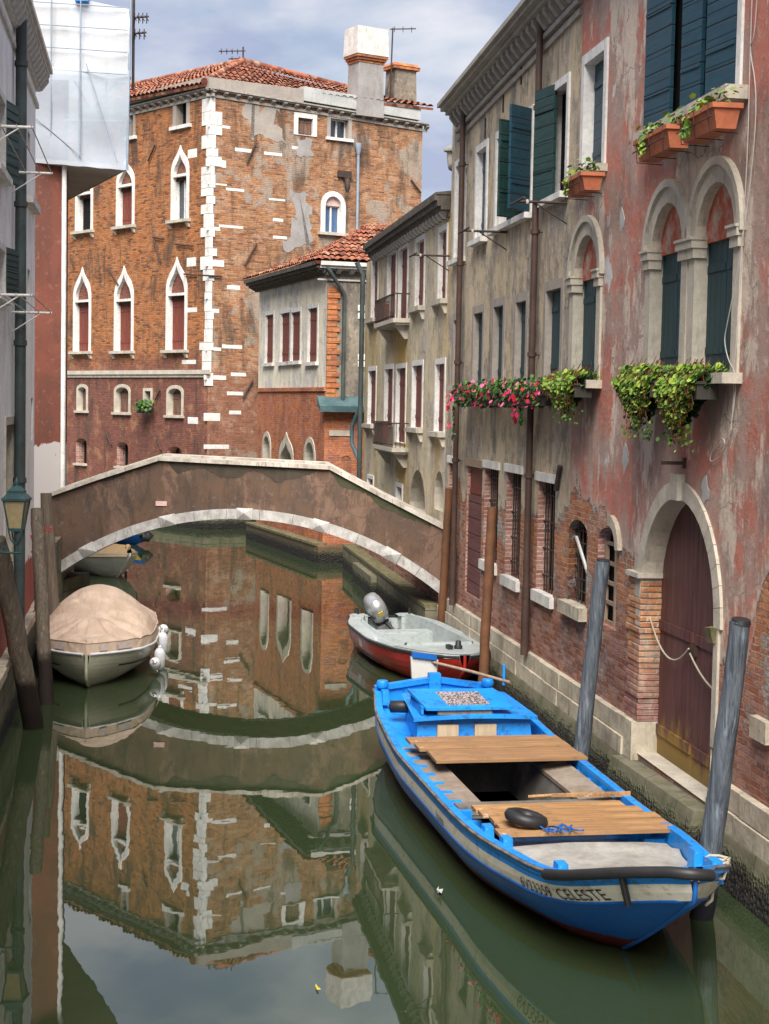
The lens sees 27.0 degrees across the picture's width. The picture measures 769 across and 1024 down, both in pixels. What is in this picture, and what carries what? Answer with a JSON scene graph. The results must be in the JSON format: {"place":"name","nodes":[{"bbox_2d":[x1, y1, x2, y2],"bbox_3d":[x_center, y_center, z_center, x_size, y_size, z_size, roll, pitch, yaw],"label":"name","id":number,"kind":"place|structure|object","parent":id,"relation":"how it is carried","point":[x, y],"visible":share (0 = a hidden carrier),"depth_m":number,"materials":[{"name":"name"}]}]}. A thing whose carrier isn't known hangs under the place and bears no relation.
{"place":"outdoors","nodes":[
{"label":"outdoors","id":0,"kind":"place"},
{"bbox_2d":[33,536,73,603],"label":"pavement","id":1,"kind":"structure","parent":0,"point":[60,575],"depth_m":34.35,"materials":[{"name":"stone"}]},
{"bbox_2d":[90,0,520,201],"label":"sky","id":2,"kind":"structure","parent":0,"point":[304,36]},
{"bbox_2d":[0,526,768,1023],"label":"canal water","id":3,"kind":"structure","parent":0,"point":[220,818],"depth_m":16.50,"materials":[{"name":"green liquid"}]},
{"bbox_2d":[0,535,43,729],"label":"mooring post","id":4,"kind":"object","parent":3,"relation":"in","point":[23,671],"visible":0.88,"depth_m":22.62,"materials":[{"name":"brown wood"}]},
{"bbox_2d":[0,0,52,747],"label":"white house","id":5,"kind":"structure","parent":3,"relation":"on","point":[26,70],"depth_m":24.30,"materials":[{"name":"stone"}]},
{"bbox_2d":[4,416,13,562],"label":"window","id":6,"kind":"structure","parent":5,"relation":"in","point":[8,421],"depth_m":24.68,"materials":[{"name":"stone"}]},
{"bbox_2d":[0,87,19,185],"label":"window","id":7,"kind":"structure","parent":5,"relation":"in","point":[9,112],"depth_m":22.89,"materials":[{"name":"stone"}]},
{"bbox_2d":[0,241,19,305],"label":"window","id":8,"kind":"structure","parent":5,"relation":"in","point":[9,258],"depth_m":23.08,"materials":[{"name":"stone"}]},
{"bbox_2d":[0,476,31,563],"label":"lantern","id":9,"kind":"object","parent":5,"relation":"attached to","point":[16,499],"visible":1,"depth_m":21.45,"materials":[{"name":"metal"}]},
{"bbox_2d":[0,293,51,331],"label":"laundry rack","id":10,"kind":"object","parent":5,"relation":"attached to","point":[21,296],"visible":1,"depth_m":22.52,"materials":[{"name":"metal"}]},
{"bbox_2d":[0,123,52,191],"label":"laundry rack","id":11,"kind":"object","parent":5,"relation":"attached to","point":[18,127],"visible":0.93,"depth_m":21.95,"materials":[{"name":"metal"}]},
{"bbox_2d":[31,508,53,704],"bbox_3d":[-5.426,2.069,25.464,0.237,4.194,1.748,0,4,-20],"label":"mooring post","id":12,"kind":"object","parent":3,"relation":"in","point":[45,673],"visible":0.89,"depth_m":25.52,"materials":[{"name":"brown wood"}]},
{"bbox_2d":[40,493,59,668],"bbox_3d":[-5.901,1.827,28.574,0.615,4.330,0.234,4,5,34],"label":"mooring post","id":13,"kind":"object","parent":3,"relation":"in","point":[50,546],"visible":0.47,"depth_m":28.47,"materials":[{"name":"brown wood"}]},
{"bbox_2d":[34,163,67,507],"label":"brown house","id":14,"kind":"structure","parent":3,"relation":"on","point":[50,365],"depth_m":37.30,"materials":[{"name":"paint"}]},
{"bbox_2d":[33,0,131,199],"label":"scaffolding","id":15,"kind":"object","parent":14,"relation":"attached to","point":[83,121],"visible":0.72,"depth_m":36.69,"materials":[{"name":"metal"}]},
{"bbox_2d":[132,0,148,89],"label":"mast antenna","id":16,"kind":"object","parent":15,"relation":"attached to","point":[134,18],"visible":1,"depth_m":36.94,"materials":[{"name":"metal"}]},
{"bbox_2d":[49,584,159,687],"bbox_3d":[-5.135,2.171,28.696,2.121,1.704,4.864,1,4,-6],"label":"covered boat","id":17,"kind":"object","parent":3,"relation":"on","point":[112,632],"visible":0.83,"depth_m":27.26,"materials":[{"name":"beige fabric"}]},
{"bbox_2d":[154,641,164,669],"bbox_3d":[-3.975,2.534,28.293,0.200,0.584,0.200,1,24,-6],"label":"boat fender","id":18,"kind":"object","parent":17,"relation":"hanging from","point":[159,653],"visible":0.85,"depth_m":28.21,"materials":[{"name":"plastic"}]},
{"bbox_2d":[157,625,167,652],"bbox_3d":[-4.089,2.351,29.482,0.200,0.584,0.200,1,19,-6],"label":"boat fender","id":19,"kind":"object","parent":17,"relation":"hanging from","point":[162,639],"visible":0.72,"depth_m":29.41,"materials":[{"name":"plastic"}]},
{"bbox_2d":[74,544,137,577],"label":"covered dinghy","id":20,"kind":"object","parent":3,"relation":"on","point":[115,560],"visible":0.59,"depth_m":43.10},
{"bbox_2d":[117,531,152,543],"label":"rowing boat","id":21,"kind":"object","parent":3,"relation":"on","point":[147,536],"visible":0.21,"depth_m":53.14,"materials":[{"name":"blue"}]},
{"bbox_2d":[50,453,442,599],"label":"stone bridge","id":22,"kind":"structure","parent":3,"relation":"in","point":[95,514],"depth_m":33.85,"materials":[{"name":"brick"}]},
{"bbox_2d":[67,25,432,528],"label":"brick palazzo","id":23,"kind":"structure","parent":3,"relation":"on","point":[209,199],"depth_m":62.39,"materials":[{"name":"brick"}]},
{"bbox_2d":[68,267,91,358],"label":"window","id":24,"kind":"structure","parent":23,"relation":"in","point":[82,289],"depth_m":67.45,"materials":[{"name":"stone"}]},
{"bbox_2d":[73,438,86,465],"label":"window","id":25,"kind":"structure","parent":23,"relation":"in","point":[81,444],"depth_m":68.06,"materials":[{"name":"brown brick"}]},
{"bbox_2d":[74,384,88,412],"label":"window","id":26,"kind":"structure","parent":23,"relation":"in","point":[81,390],"depth_m":67.66,"materials":[{"name":"stone"}]},
{"bbox_2d":[70,188,93,239],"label":"window","id":27,"kind":"structure","parent":23,"relation":"in","point":[84,201],"depth_m":67.22,"materials":[{"name":"stone"}]},
{"bbox_2d":[113,442,127,467],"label":"window","id":28,"kind":"structure","parent":23,"relation":"in","point":[122,448],"depth_m":65.57,"materials":[{"name":"brown brick"}]},
{"bbox_2d":[111,384,130,414],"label":"window","id":29,"kind":"structure","parent":23,"relation":"in","point":[122,392],"depth_m":65.28,"materials":[{"name":"stone"}]},
{"bbox_2d":[109,266,134,358],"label":"window","id":30,"kind":"structure","parent":23,"relation":"in","point":[124,292],"depth_m":64.91,"materials":[{"name":"stone"}]},
{"bbox_2d":[111,164,135,234],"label":"window","id":31,"kind":"structure","parent":23,"relation":"in","point":[125,181],"depth_m":64.58,"materials":[{"name":"stone"}]},
{"bbox_2d":[129,111,136,139],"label":"window","id":32,"kind":"structure","parent":23,"relation":"in","point":[132,126],"depth_m":63.72,"materials":[{"name":"stone"}]},
{"bbox_2d":[135,399,155,412],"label":"flower box","id":33,"kind":"object","parent":23,"relation":"attached to","point":[143,406],"visible":1,"depth_m":62.94,"materials":[{"name":"green plant"}]},
{"bbox_2d":[163,385,183,417],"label":"window","id":34,"kind":"structure","parent":23,"relation":"in","point":[174,393],"depth_m":62.34,"materials":[{"name":"stone"}]},
{"bbox_2d":[160,257,188,357],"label":"window","id":35,"kind":"structure","parent":23,"relation":"in","point":[176,286],"depth_m":62.00,"materials":[{"name":"stone"}]},
{"bbox_2d":[165,145,190,228],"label":"window","id":36,"kind":"structure","parent":23,"relation":"in","point":[179,212],"depth_m":61.58,"materials":[{"name":"stone"}]},
{"bbox_2d":[169,96,191,130],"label":"window","id":37,"kind":"structure","parent":23,"relation":"in","point":[181,112],"depth_m":61.43,"materials":[{"name":"stone"}]},
{"bbox_2d":[294,112,316,136],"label":"window","id":38,"kind":"structure","parent":23,"relation":"in","point":[305,124],"depth_m":61.82,"materials":[{"name":"stone"}]},
{"bbox_2d":[318,191,348,235],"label":"window","id":39,"kind":"structure","parent":23,"relation":"in","point":[333,206],"depth_m":62.81,"materials":[{"name":"stone"}]},
{"bbox_2d":[325,115,353,142],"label":"window","id":40,"kind":"structure","parent":23,"relation":"in","point":[338,129],"depth_m":62.75,"materials":[{"name":"white glass"}]},
{"bbox_2d":[389,26,415,97],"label":"roof antenna","id":41,"kind":"object","parent":23,"relation":"on","point":[394,28],"visible":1,"depth_m":64.87,"materials":[{"name":"metal"}]},
{"bbox_2d":[243,223,389,562],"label":"brick and white house","id":42,"kind":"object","parent":3,"relation":"on","point":[308,363],"visible":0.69,"depth_m":50.23,"materials":[{"name":"paint"}]},
{"bbox_2d":[262,431,270,458],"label":"window","id":43,"kind":"structure","parent":42,"relation":"in","point":[266,441],"depth_m":55.75,"materials":[{"name":"stone"}]},
{"bbox_2d":[261,310,274,366],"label":"window","id":44,"kind":"structure","parent":42,"relation":"in","point":[269,316],"depth_m":55.25,"materials":[{"name":"stone"}]},
{"bbox_2d":[276,308,290,365],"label":"window","id":45,"kind":"structure","parent":42,"relation":"in","point":[284,314],"depth_m":53.38,"materials":[{"name":"wood"}]},
{"bbox_2d":[279,432,293,459],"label":"window","id":46,"kind":"structure","parent":42,"relation":"in","point":[285,449],"depth_m":53.19,"materials":[{"name":"stone"}]},
{"bbox_2d":[286,307,301,364],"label":"window","id":47,"kind":"structure","parent":42,"relation":"in","point":[296,313],"depth_m":52.01,"materials":[{"name":"stone"}]},
{"bbox_2d":[303,437,315,460],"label":"window","id":48,"kind":"structure","parent":42,"relation":"in","point":[309,454],"depth_m":50.70,"materials":[{"name":"stone"}]},
{"bbox_2d":[303,303,318,365],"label":"window","id":49,"kind":"structure","parent":42,"relation":"in","point":[312,330],"depth_m":50.19,"materials":[{"name":"wood"}]},
{"bbox_2d":[342,191,450,619],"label":"yellow house","id":50,"kind":"structure","parent":3,"relation":"on","point":[403,426],"depth_m":37.65,"materials":[{"name":"paint"}]},
{"bbox_2d":[361,366,376,434],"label":"window","id":51,"kind":"structure","parent":50,"relation":"in","point":[372,371],"depth_m":44.32,"materials":[{"name":"stone"}]},
{"bbox_2d":[365,260,378,330],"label":"window","id":52,"kind":"structure","parent":50,"relation":"in","point":[374,266],"depth_m":43.99,"materials":[{"name":"stone"}]},
{"bbox_2d":[383,364,393,426],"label":"window","id":53,"kind":"structure","parent":50,"relation":"in","point":[389,368],"depth_m":41.20,"materials":[{"name":"stone"}]},
{"bbox_2d":[386,249,396,317],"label":"window","id":54,"kind":"structure","parent":50,"relation":"in","point":[392,257],"depth_m":40.83,"materials":[{"name":"stone"}]},
{"bbox_2d":[395,482,402,500],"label":"window","id":55,"kind":"structure","parent":50,"relation":"in","point":[398,486],"depth_m":39.27,"materials":[{"name":"stone"}]},
{"bbox_2d":[394,362,406,443],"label":"window","id":56,"kind":"structure","parent":50,"relation":"in","point":[401,368],"depth_m":39.24,"materials":[{"name":"stone"}]},
{"bbox_2d":[397,242,408,317],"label":"window","id":57,"kind":"structure","parent":50,"relation":"in","point":[403,252],"depth_m":39.07,"materials":[{"name":"stone"}]},
{"bbox_2d":[404,359,423,441],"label":"window","id":58,"kind":"structure","parent":50,"relation":"in","point":[417,370],"depth_m":36.77,"materials":[{"name":"stone"}]},
{"bbox_2d":[407,233,425,321],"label":"window","id":59,"kind":"structure","parent":50,"relation":"in","point":[420,242],"depth_m":36.57,"materials":[{"name":"stone"}]},
{"bbox_2d":[409,470,424,511],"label":"window","id":60,"kind":"structure","parent":50,"relation":"in","point":[417,497],"depth_m":37.27,"materials":[{"name":"stone"}]},
{"bbox_2d":[426,357,445,446],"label":"window","id":61,"kind":"structure","parent":50,"relation":"in","point":[438,431],"depth_m":33.95,"materials":[{"name":"stone"}]},
{"bbox_2d":[434,471,442,511],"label":"window","id":62,"kind":"structure","parent":50,"relation":"in","point":[438,496],"depth_m":34.12,"materials":[{"name":"stone"}]},
{"bbox_2d":[429,222,448,315],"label":"window","id":63,"kind":"structure","parent":50,"relation":"in","point":[442,274],"depth_m":33.73,"materials":[{"name":"stone"}]},
{"bbox_2d":[347,608,479,679],"bbox_3d":[0.634,2.600,29.680,2.039,1.036,5.650,0,4,-15],"label":"motor boat","id":64,"kind":"object","parent":3,"relation":"on","point":[391,649],"visible":0.78,"depth_m":29.07,"materials":[{"name":"red paint"}]},
{"bbox_2d":[363,592,393,629],"bbox_3d":[0.159,2.532,32.314,0.486,1.860,1.232,-28,43,-11],"label":"outboard motor","id":65,"kind":"object","parent":64,"relation":"attached to","point":[376,608],"visible":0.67,"depth_m":31.93,"materials":[{"name":"silver metal"}]},
{"bbox_2d":[437,489,451,622],"bbox_3d":[1.173,1.707,32.161,0.345,4.352,0.174,0,4,-13],"label":"mooring post","id":66,"kind":"object","parent":3,"relation":"in","point":[444,569],"visible":0.73,"depth_m":32.05,"materials":[{"name":"wood"}]},
{"bbox_2d":[478,507,496,681],"bbox_3d":[1.667,2.095,26.470,0.180,4.355,0.633,3,4,20],"label":"mooring post","id":67,"kind":"object","parent":3,"relation":"in","point":[484,658],"visible":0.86,"depth_m":26.44,"materials":[{"name":"brown wood"}]},
{"bbox_2d":[435,0,582,728],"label":"grey house","id":68,"kind":"structure","parent":3,"relation":"in","point":[508,103],"depth_m":26.32,"materials":[{"name":"paint"}]},
{"bbox_2d":[447,455,458,542],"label":"window","id":69,"kind":"structure","parent":68,"relation":"in","point":[449,458],"depth_m":32.47,"materials":[{"name":"beige stone"}]},
{"bbox_2d":[447,311,462,389],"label":"window","id":70,"kind":"structure","parent":68,"relation":"in","point":[453,315],"depth_m":32.13,"materials":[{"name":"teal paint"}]},
{"bbox_2d":[446,153,466,265],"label":"window","id":71,"kind":"structure","parent":68,"relation":"in","point":[452,262],"depth_m":31.96,"materials":[{"name":"stone"}]},
{"bbox_2d":[445,380,479,440],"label":"flowers","id":72,"kind":"object","parent":68,"relation":"attached to","point":[460,397],"visible":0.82,"depth_m":29.45,"materials":[{"name":"pink plant"}]},
{"bbox_2d":[464,458,483,599],"bbox_3d":[1.731,0.294,30.006,0.195,2.555,1.640,1,4,-8],"label":"door","id":73,"kind":"structure","parent":68,"relation":"in","point":[473,512],"depth_m":30.14,"materials":[{"name":"brown wood"}]},
{"bbox_2d":[467,138,488,246],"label":"window","id":74,"kind":"structure","parent":68,"relation":"in","point":[482,150],"depth_m":29.89,"materials":[{"name":"stone"}]},
{"bbox_2d":[471,304,484,385],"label":"window","id":75,"kind":"structure","parent":68,"relation":"in","point":[478,312],"depth_m":30.11,"materials":[{"name":"teal paint"}]},
{"bbox_2d":[458,227,506,249],"bbox_3d":[1.716,-4.659,27.364,0.774,0.340,0.900,1,4,-8],"label":"line bracket","id":76,"kind":"object","parent":68,"relation":"attached to","point":[479,231],"visible":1,"depth_m":27.35,"materials":[{"name":"metal"}]},
{"bbox_2d":[466,378,503,408],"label":"flower box","id":77,"kind":"object","parent":68,"relation":"attached to","point":[483,397],"visible":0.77,"depth_m":27.44,"materials":[{"name":"green plant"}]},
{"bbox_2d":[478,460,499,574],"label":"window","id":78,"kind":"structure","parent":68,"relation":"in","point":[492,468],"depth_m":28.99,"materials":[{"name":"stone"}]},
{"bbox_2d":[489,296,505,388],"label":"window","id":79,"kind":"structure","parent":68,"relation":"in","point":[498,305],"depth_m":28.39,"materials":[{"name":"teal paint"}]},
{"bbox_2d":[489,377,530,408],"bbox_3d":[2.035,-1.926,25.875,0.488,0.530,1.947,1,4,-8],"label":"flower box","id":80,"kind":"object","parent":68,"relation":"attached to","point":[501,396],"visible":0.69,"depth_m":25.80,"materials":[{"name":"green plant"}]},
{"bbox_2d":[486,104,534,235],"bbox_3d":[2.059,-5.695,26.825,0.642,1.800,3.099,1,4,-8],"label":"window","id":81,"kind":"structure","parent":68,"relation":"in","point":[514,139],"depth_m":25.56,"materials":[{"name":"wood"}]},
{"bbox_2d":[500,463,523,591],"bbox_3d":[2.226,0.242,26.768,0.300,2.067,1.327,1,4,-8],"label":"window","id":82,"kind":"structure","parent":68,"relation":"in","point":[510,579],"depth_m":27.23,"materials":[{"name":"white stone"}]},
{"bbox_2d":[512,291,528,389],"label":"window","id":83,"kind":"structure","parent":68,"relation":"in","point":[521,300],"depth_m":26.66,"materials":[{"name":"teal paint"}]},
{"bbox_2d":[508,374,554,425],"bbox_3d":[2.280,-1.667,24.154,0.508,0.825,1.923,1,4,-8],"label":"flower box","id":84,"kind":"object","parent":68,"relation":"attached to","point":[534,398],"visible":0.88,"depth_m":24.17,"materials":[{"name":"green plant"}]},
{"bbox_2d":[509,196,567,223],"bbox_3d":[2.299,-4.390,23.400,0.774,0.340,0.900,1,4,-8],"label":"line bracket","id":85,"kind":"object","parent":68,"relation":"attached to","point":[526,201],"visible":1,"depth_m":23.39,"materials":[{"name":"metal"}]},
{"bbox_2d":[530,471,555,608],"bbox_3d":[2.550,0.413,24.562,0.300,2.015,1.312,1,4,-8],"label":"window","id":86,"kind":"structure","parent":68,"relation":"in","point":[542,595],"depth_m":25.02,"materials":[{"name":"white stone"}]},
{"bbox_2d":[532,71,570,207],"bbox_3d":[2.592,-5.558,24.063,0.369,1.816,1.530,1,4,-8],"label":"window","id":87,"kind":"structure","parent":68,"relation":"in","point":[552,103],"depth_m":24.39,"materials":[{"name":"wood"}]},
{"bbox_2d":[541,277,563,377],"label":"window","id":88,"kind":"structure","parent":68,"relation":"in","point":[553,298],"depth_m":24.58,"materials":[{"name":"teal paint"}]},
{"bbox_2d":[372,651,731,949],"bbox_3d":[1.485,3.207,17.737,2.177,1.790,10.581,0,4,-11],"label":"work boat","id":89,"kind":"object","parent":3,"relation":"on","point":[623,872],"visible":0.98,"depth_m":16.39,"materials":[{"name":"blue paint"}]},
{"bbox_2d":[389,700,408,712],"bbox_3d":[0.261,2.552,20.971,0.409,0.152,0.160,1,4,-2],"label":"boat fender","id":90,"kind":"object","parent":89,"relation":"attached to","point":[395,706],"visible":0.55,"depth_m":20.90,"materials":[{"name":"black rubber"}]},
{"bbox_2d":[504,807,547,828],"bbox_3d":[1.393,3.009,15.729,0.441,0.122,0.446,13,2,-11],"label":"tire","id":91,"kind":"object","parent":89,"relation":"on","point":[527,818],"visible":0.98,"depth_m":15.58,"materials":[{"name":"black rubber"}]},
{"bbox_2d":[540,823,583,832],"bbox_3d":[1.699,3.068,15.510,0.450,0.041,0.250,0,4,-11],"label":"rope tangle","id":92,"kind":"object","parent":89,"relation":"on","point":[559,827],"visible":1,"depth_m":15.48,"materials":[{"name":"fabric"}]},
{"bbox_2d":[528,791,630,798],"bbox_3d":[2.109,3.069,17.333,1.101,0.054,0.170,-2,3,8],"label":"plank","id":93,"kind":"object","parent":89,"relation":"on","point":[605,794],"visible":1,"depth_m":17.31,"materials":[{"name":"brown wood"}]},
{"bbox_2d":[705,854,730,905],"bbox_3d":[2.782,3.149,13.474,0.221,0.406,0.688,2,4,17],"label":"mooring rope","id":94,"kind":"object","parent":89,"relation":"attached to","point":[725,859],"visible":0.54,"depth_m":13.57,"materials":[{"name":"fabric"}]},
{"bbox_2d":[574,558,609,760],"bbox_3d":[2.502,2.635,20.042,0.212,4.169,0.716,-1,5,-33],"label":"mooring post","id":95,"kind":"object","parent":3,"relation":"in","point":[583,731],"visible":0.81,"depth_m":19.82,"materials":[{"name":"grey wood"}]},
{"bbox_2d":[549,0,768,926],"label":"pink house","id":96,"kind":"structure","parent":3,"relation":"on","point":[668,262],"depth_m":18.87,"materials":[{"name":"paint"}]},
{"bbox_2d":[541,363,599,423],"bbox_3d":[2.584,-1.646,22.297,0.504,0.839,1.789,1,4,-8],"label":"flower box","id":97,"kind":"object","parent":96,"relation":"attached to","point":[566,389],"visible":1,"depth_m":21.90,"materials":[{"name":"green plant"}]},
{"bbox_2d":[557,520,586,621],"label":"window","id":98,"kind":"structure","parent":96,"relation":"in","point":[576,610],"depth_m":22.88,"materials":[{"name":"stone"}]},
{"bbox_2d":[562,157,604,199],"bbox_3d":[2.626,-4.382,21.053,0.476,0.462,0.979,1,4,-8],"label":"flower box","id":99,"kind":"object","parent":96,"relation":"attached to","point":[581,183],"visible":1,"depth_m":20.77,"materials":[{"name":"ceramic"}]},
{"bbox_2d":[564,215,603,388],"bbox_3d":[2.823,-2.931,22.377,0.440,2.411,1.801,1,4,-8],"label":"window","id":100,"kind":"structure","parent":96,"relation":"in","point":[583,279],"depth_m":22.70,"materials":[{"name":"stone"}]},
{"bbox_2d":[564,37,609,178],"bbox_3d":[2.896,-5.498,22.044,0.440,1.781,1.433,1,4,-8],"label":"window","id":101,"kind":"structure","parent":96,"relation":"in","point":[595,63],"depth_m":22.41,"materials":[{"name":"stone"}]},
{"bbox_2d":[598,515,621,630],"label":"window","id":102,"kind":"structure","parent":96,"relation":"in","point":[609,540],"depth_m":21.54,"materials":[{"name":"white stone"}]},
{"bbox_2d":[611,357,670,440],"bbox_3d":[3.069,-1.337,18.957,0.498,0.986,1.391,1,4,-8],"label":"flower box","id":103,"kind":"object","parent":96,"relation":"attached to","point":[633,385],"visible":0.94,"depth_m":18.69,"materials":[{"name":"green plant"}]},
{"bbox_2d":[629,109,689,164],"bbox_3d":[3.096,-4.168,17.801,0.466,0.468,1.206,1,4,-8],"label":"flower box","id":104,"kind":"object","parent":96,"relation":"attached to","point":[662,141],"visible":0.91,"depth_m":17.64,"materials":[{"name":"ceramic"}]},
{"bbox_2d":[639,179,688,379],"bbox_3d":[3.337,-2.702,18.878,0.440,2.411,1.743,1,4,-8],"label":"window","id":105,"kind":"structure","parent":96,"relation":"in","point":[665,266],"depth_m":19.20,"materials":[{"name":"stone"}]},
{"bbox_2d":[652,357,728,451],"bbox_3d":[3.315,-1.162,17.390,0.512,1.038,1.397,1,4,-8],"label":"flower box","id":106,"kind":"object","parent":96,"relation":"attached to","point":[683,393],"visible":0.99,"depth_m":17.17,"materials":[{"name":"green plant"}]},
{"bbox_2d":[632,0,748,145],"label":"window","id":107,"kind":"structure","parent":96,"relation":"in","point":[693,46],"depth_m":17.92,"materials":[{"name":"wood"}]},
{"bbox_2d":[676,84,743,146],"bbox_3d":[3.309,-4.033,16.326,0.501,0.467,1.097,1,4,-8],"label":"flower box","id":108,"kind":"object","parent":96,"relation":"attached to","point":[703,122],"visible":1,"depth_m":16.08,"materials":[{"name":"ceramic"}]},
{"bbox_2d":[681,155,745,383],"bbox_3d":[3.573,-2.601,17.271,0.440,2.441,1.801,1,4,-8],"label":"window","id":109,"kind":"structure","parent":96,"relation":"in","point":[714,225],"depth_m":17.52,"materials":[{"name":"stone"}]},
{"bbox_2d":[689,616,750,921],"bbox_3d":[3.082,3.001,15.020,0.231,4.130,0.820,-1,4,-24],"label":"mooring post","id":110,"kind":"object","parent":3,"relation":"in","point":[718,792],"visible":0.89,"depth_m":14.77,"materials":[{"name":"grey wood"}]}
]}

